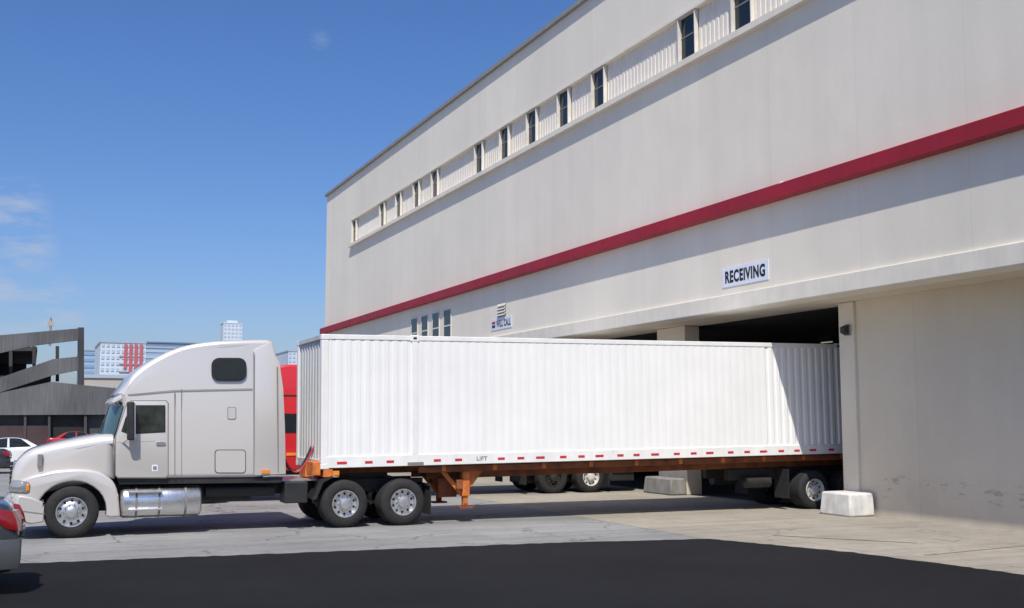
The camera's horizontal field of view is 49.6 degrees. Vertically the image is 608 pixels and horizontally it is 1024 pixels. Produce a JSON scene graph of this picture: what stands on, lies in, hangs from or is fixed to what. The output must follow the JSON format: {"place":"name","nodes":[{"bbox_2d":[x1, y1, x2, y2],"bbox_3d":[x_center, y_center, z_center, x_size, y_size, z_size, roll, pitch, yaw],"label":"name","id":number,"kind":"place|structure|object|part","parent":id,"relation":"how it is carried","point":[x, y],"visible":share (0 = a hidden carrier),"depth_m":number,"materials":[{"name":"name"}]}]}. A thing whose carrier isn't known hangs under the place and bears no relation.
{"place":"outdoors","nodes":[
{"label":"outdoors","id":0,"kind":"place"},
{"bbox_2d":[76,349,94,383],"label":"office building","id":1,"kind":"structure","parent":0,"point":[89,360],"depth_m":374.13,"materials":[{"name":"blue glass"}]},
{"bbox_2d":[76,374,126,387],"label":"building","id":2,"kind":"structure","parent":0,"point":[109,381],"depth_m":159.49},
{"bbox_2d":[94,341,146,374],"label":"apartment building","id":3,"kind":"structure","parent":0,"point":[119,357],"depth_m":331.06,"materials":[{"name":"white concrete"}]},
{"bbox_2d":[145,346,175,362],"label":"office building","id":4,"kind":"structure","parent":0,"point":[152,353],"depth_m":363.64,"materials":[{"name":"blue glass"}]},
{"bbox_2d":[145,341,196,347],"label":"office building","id":5,"kind":"structure","parent":0,"point":[166,344],"depth_m":413.60,"materials":[{"name":"blue glass"}]},
{"bbox_2d":[220,320,242,340],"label":"tower building","id":6,"kind":"structure","parent":0,"point":[230,329],"depth_m":689.84,"materials":[{"name":"white concrete"}]},
{"bbox_2d":[276,350,296,365],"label":"tower building","id":7,"kind":"structure","parent":0,"point":[287,357],"depth_m":482.66,"materials":[{"name":"white concrete"}]},
{"bbox_2d":[0,0,576,383],"label":"sky","id":8,"kind":"structure","parent":0,"point":[168,168],"materials":[{"name":"blue"}]},
{"bbox_2d":[0,465,819,562],"bbox_3d":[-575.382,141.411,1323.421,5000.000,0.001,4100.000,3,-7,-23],"label":"ground","id":9,"kind":"structure","parent":0,"point":[263,525],"depth_m":22.93,"materials":[{"name":"concrete"}]},
{"bbox_2d":[0,448,11,467],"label":"parked car","id":10,"kind":"object","parent":9,"relation":"on","point":[5,457],"visible":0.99,"depth_m":48.10,"materials":[{"name":"grey metal"}]},
{"bbox_2d":[0,437,37,461],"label":"parked car","id":11,"kind":"object","parent":9,"relation":"on","point":[17,447],"visible":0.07,"depth_m":53.67,"materials":[{"name":"white metal"}]},
{"bbox_3d":[-24.621,6.793,54.310,2.730,0.483,1.595,3,-7,-23],"label":"window glass","id":12,"kind":"part","parent":11,"relation":"part of","materials":[{"name":"black glass"}]},
{"bbox_2d":[0,327,115,444],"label":"parking garage","id":13,"kind":"structure","parent":9,"relation":"on","point":[38,406],"depth_m":91.79,"materials":[{"name":"concrete"}]},
{"bbox_2d":[47,318,53,345],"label":"antenna mast","id":14,"kind":"object","parent":13,"relation":"on","point":[50,323],"visible":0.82,"depth_m":96.25,"materials":[{"name":"beige metal"}]},
{"bbox_2d":[51,415,82,437],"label":"doorway","id":15,"kind":"structure","parent":13,"relation":"in","point":[60,424],"depth_m":91.99,"materials":[{"name":"black"}]},
{"bbox_2d":[45,431,87,442],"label":"parked car","id":16,"kind":"object","parent":9,"relation":"on","point":[70,434],"visible":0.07,"depth_m":76.86,"materials":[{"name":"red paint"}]},
{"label":"window glass","id":17,"kind":"part","parent":16,"relation":"part of","materials":[{"name":"glass"}]},
{"bbox_2d":[5,340,430,537],"bbox_3d":[-6.252,2.845,24.315,8.750,4.024,2.984,3,-7,-23],"label":"tractor truck","id":18,"kind":"object","parent":9,"relation":"on","point":[187,430],"visible":1,"depth_m":22.94,"materials":[{"name":"paint"}]},
{"bbox_3d":[-7.477,2.740,22.460,1.025,1.547,0.054,3,-7,-23],"label":"door","id":19,"kind":"part","parent":18,"relation":"part of","materials":[{"name":"paint"}]},
{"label":"sleeper window","id":20,"kind":"part","parent":18,"relation":"part of","materials":[{"name":"black glass"}]},
{"bbox_2d":[202,364,633,503],"bbox_3d":[-3.258,3.962,34.591,14.950,3.950,2.670,3,-7,-23],"label":"red truck","id":21,"kind":"object","parent":9,"relation":"on","point":[588,483],"visible":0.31,"depth_m":35.01,"materials":[{"name":"paint"}]},
{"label":"door window","id":22,"kind":"part","parent":21,"relation":"part of","materials":[{"name":"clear glass"}]},
{"bbox_2d":[299,453,843,508],"bbox_3d":[2.684,4.537,28.021,16.180,1.433,2.440,3,-7,-23],"label":"container chassis","id":23,"kind":"object","parent":9,"relation":"on","point":[803,481],"visible":0.74,"depth_m":28.26,"materials":[{"name":"metal"}]},
{"bbox_2d":[296,334,842,468],"bbox_3d":[2.809,2.455,28.316,16.176,2.940,2.480,2,-6,-23],"label":"shipping container","id":24,"kind":"object","parent":23,"relation":"on","point":[382,400],"visible":0.78,"depth_m":26.24,"materials":[{"name":"white metal"}]},
{"bbox_2d":[320,0,1023,532],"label":"warehouse building","id":25,"kind":"structure","parent":9,"relation":"on","point":[600,168],"depth_m":29.70,"materials":[{"name":"paint"}]},
{"bbox_2d":[352,218,357,241],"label":"window","id":26,"kind":"structure","parent":25,"relation":"in","point":[355,230],"depth_m":66.35,"materials":[{"name":"paint"}]},
{"bbox_2d":[379,201,385,226],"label":"window","id":27,"kind":"structure","parent":25,"relation":"in","point":[382,206],"depth_m":61.65,"materials":[{"name":"paint"}]},
{"bbox_2d":[395,191,402,217],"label":"window","id":28,"kind":"structure","parent":25,"relation":"in","point":[398,196],"depth_m":58.90,"materials":[{"name":"paint"}]},
{"bbox_2d":[411,317,417,334],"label":"window","id":29,"kind":"structure","parent":25,"relation":"in","point":[414,321],"depth_m":55.24,"materials":[{"name":"glass"}]},
{"bbox_2d":[412,180,420,208],"bbox_3d":[-4.807,-5.475,56.012,0.150,1.440,0.940,3,-7,-23],"label":"window","id":30,"kind":"structure","parent":25,"relation":"in","point":[416,193],"depth_m":56.21,"materials":[{"name":"paint"}]},
{"bbox_2d":[421,314,427,335],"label":"window","id":31,"kind":"structure","parent":25,"relation":"in","point":[424,318],"depth_m":53.83,"materials":[{"name":"glass"}]},
{"bbox_2d":[430,168,439,198],"bbox_3d":[-3.703,-5.742,53.471,0.150,1.440,0.940,3,-7,-23],"label":"window","id":32,"kind":"structure","parent":25,"relation":"in","point":[435,174],"depth_m":53.62,"materials":[{"name":"paint"}]},
{"bbox_2d":[432,311,439,335],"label":"window","id":33,"kind":"structure","parent":25,"relation":"in","point":[435,315],"depth_m":52.29,"materials":[{"name":"glass"}]},
{"bbox_2d":[443,308,451,336],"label":"window","id":34,"kind":"structure","parent":25,"relation":"in","point":[446,312],"depth_m":50.90,"materials":[{"name":"glass"}]},
{"bbox_2d":[474,140,484,174],"bbox_3d":[-1.424,-6.293,48.228,0.150,1.440,0.940,3,-7,-23],"label":"window","id":35,"kind":"structure","parent":25,"relation":"in","point":[479,148],"depth_m":48.35,"materials":[{"name":"paint"}]},
{"bbox_2d":[491,315,511,330],"bbox_3d":[-0.436,0.780,44.991,0.023,0.480,2.139,3,-7,-23],"label":"will call sign","id":36,"kind":"object","parent":25,"relation":"attached to","point":[501,323],"visible":1,"depth_m":44.95,"materials":[{"name":"white metal"}]},
{"bbox_2d":[497,303,505,316],"bbox_3d":[-0.437,0.240,44.978,0.079,0.522,0.802,3,-7,-23],"label":"wall vent","id":37,"kind":"object","parent":25,"relation":"attached to","point":[501,309],"depth_m":44.92,"materials":[{"name":"metal"}]},
{"bbox_2d":[499,124,510,160],"bbox_3d":[-0.291,-6.567,45.623,0.150,1.440,0.940,3,-7,-23],"label":"window","id":38,"kind":"structure","parent":25,"relation":"in","point":[505,132],"depth_m":45.76,"materials":[{"name":"paint"}]},
{"bbox_2d":[526,107,538,145],"bbox_3d":[0.789,-6.828,43.137,0.150,1.440,0.940,3,-7,-23],"label":"window","id":39,"kind":"structure","parent":25,"relation":"in","point":[532,116],"depth_m":43.24,"materials":[{"name":"paint"}]},
{"bbox_2d":[556,87,570,128],"bbox_3d":[1.901,-7.097,40.581,0.150,1.440,0.940,3,-7,-23],"label":"window","id":40,"kind":"structure","parent":25,"relation":"in","point":[563,98],"depth_m":40.71,"materials":[{"name":"paint"}]},
{"bbox_2d":[591,65,606,109],"bbox_3d":[2.988,-7.360,38.080,0.150,1.440,0.940,3,-7,-23],"label":"window","id":41,"kind":"structure","parent":25,"relation":"in","point":[598,76],"depth_m":38.20,"materials":[{"name":"paint"}]},
{"bbox_2d":[677,9,698,61],"bbox_3d":[5.225,-7.901,32.934,0.150,1.440,0.940,3,-7,-23],"label":"window","id":42,"kind":"structure","parent":25,"relation":"in","point":[687,24],"depth_m":33.04,"materials":[{"name":"paint"}]},
{"bbox_2d":[730,0,754,32],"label":"window","id":43,"kind":"structure","parent":25,"relation":"in","point":[742,12],"depth_m":30.55,"materials":[{"name":"paint"}]},
{"bbox_2d":[722,259,768,287],"bbox_3d":[6.226,-0.808,29.669,0.019,0.540,2.106,3,-7,-23],"label":"receiving sign","id":44,"kind":"object","parent":25,"relation":"attached to","point":[750,272],"visible":1,"depth_m":29.61,"materials":[{"name":"white metal"}]},
{"bbox_2d":[818,336,834,343],"bbox_3d":[11.235,1.281,39.617,0.200,0.225,0.700,3,-7,-23],"label":"ceiling lamp","id":45,"kind":"object","parent":25,"relation":"attached to","point":[828,338],"visible":1,"depth_m":39.51,"materials":[{"name":"black metal"}]},
{"bbox_2d":[840,324,850,335],"bbox_3d":[8.385,0.652,27.909,0.195,0.280,0.180,3,-7,-23],"label":"wall lamp","id":46,"kind":"object","parent":25,"relation":"attached to","point":[845,330],"visible":1,"depth_m":27.85,"materials":[{"name":"black plastic"}]},
{"bbox_2d":[0,539,1023,607],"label":"fresh asphalt","id":47,"kind":"structure","parent":0,"point":[701,573],"depth_m":15.99,"materials":[{"name":"black asphalt"}]},
{"bbox_2d":[0,496,25,572],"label":"parked car","id":48,"kind":"object","parent":47,"relation":"on","point":[12,523],"visible":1,"depth_m":14.66,"materials":[{"name":"silver metal"}]},
{"bbox_2d":[387,472,1023,574],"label":"apron","id":49,"kind":"object","parent":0,"point":[719,519],"visible":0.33,"depth_m":24.65,"materials":[{"name":"concrete"}]},
{"bbox_2d":[644,476,685,494],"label":"concrete block","id":50,"kind":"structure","parent":49,"relation":"on","point":[663,485],"depth_m":34.55,"materials":[{"name":"white concrete"}]},
{"bbox_2d":[775,535,917,542],"bbox_3d":[6.433,4.571,21.596,2.784,0.001,0.100,-3,-7,30],"label":"bay line","id":51,"kind":"object","parent":49,"relation":"on","point":[841,538],"visible":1,"depth_m":21.55,"materials":[{"name":"paint"}]},
{"bbox_2d":[820,491,874,516],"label":"concrete block","id":52,"kind":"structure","parent":49,"relation":"on","point":[849,503],"depth_m":26.75,"materials":[{"name":"white concrete"}]},
{"bbox_2d":[925,545,1023,554],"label":"bay line","id":53,"kind":"object","parent":49,"relation":"on","point":[974,549],"visible":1,"depth_m":19.65,"materials":[{"name":"paint"}]}
]}

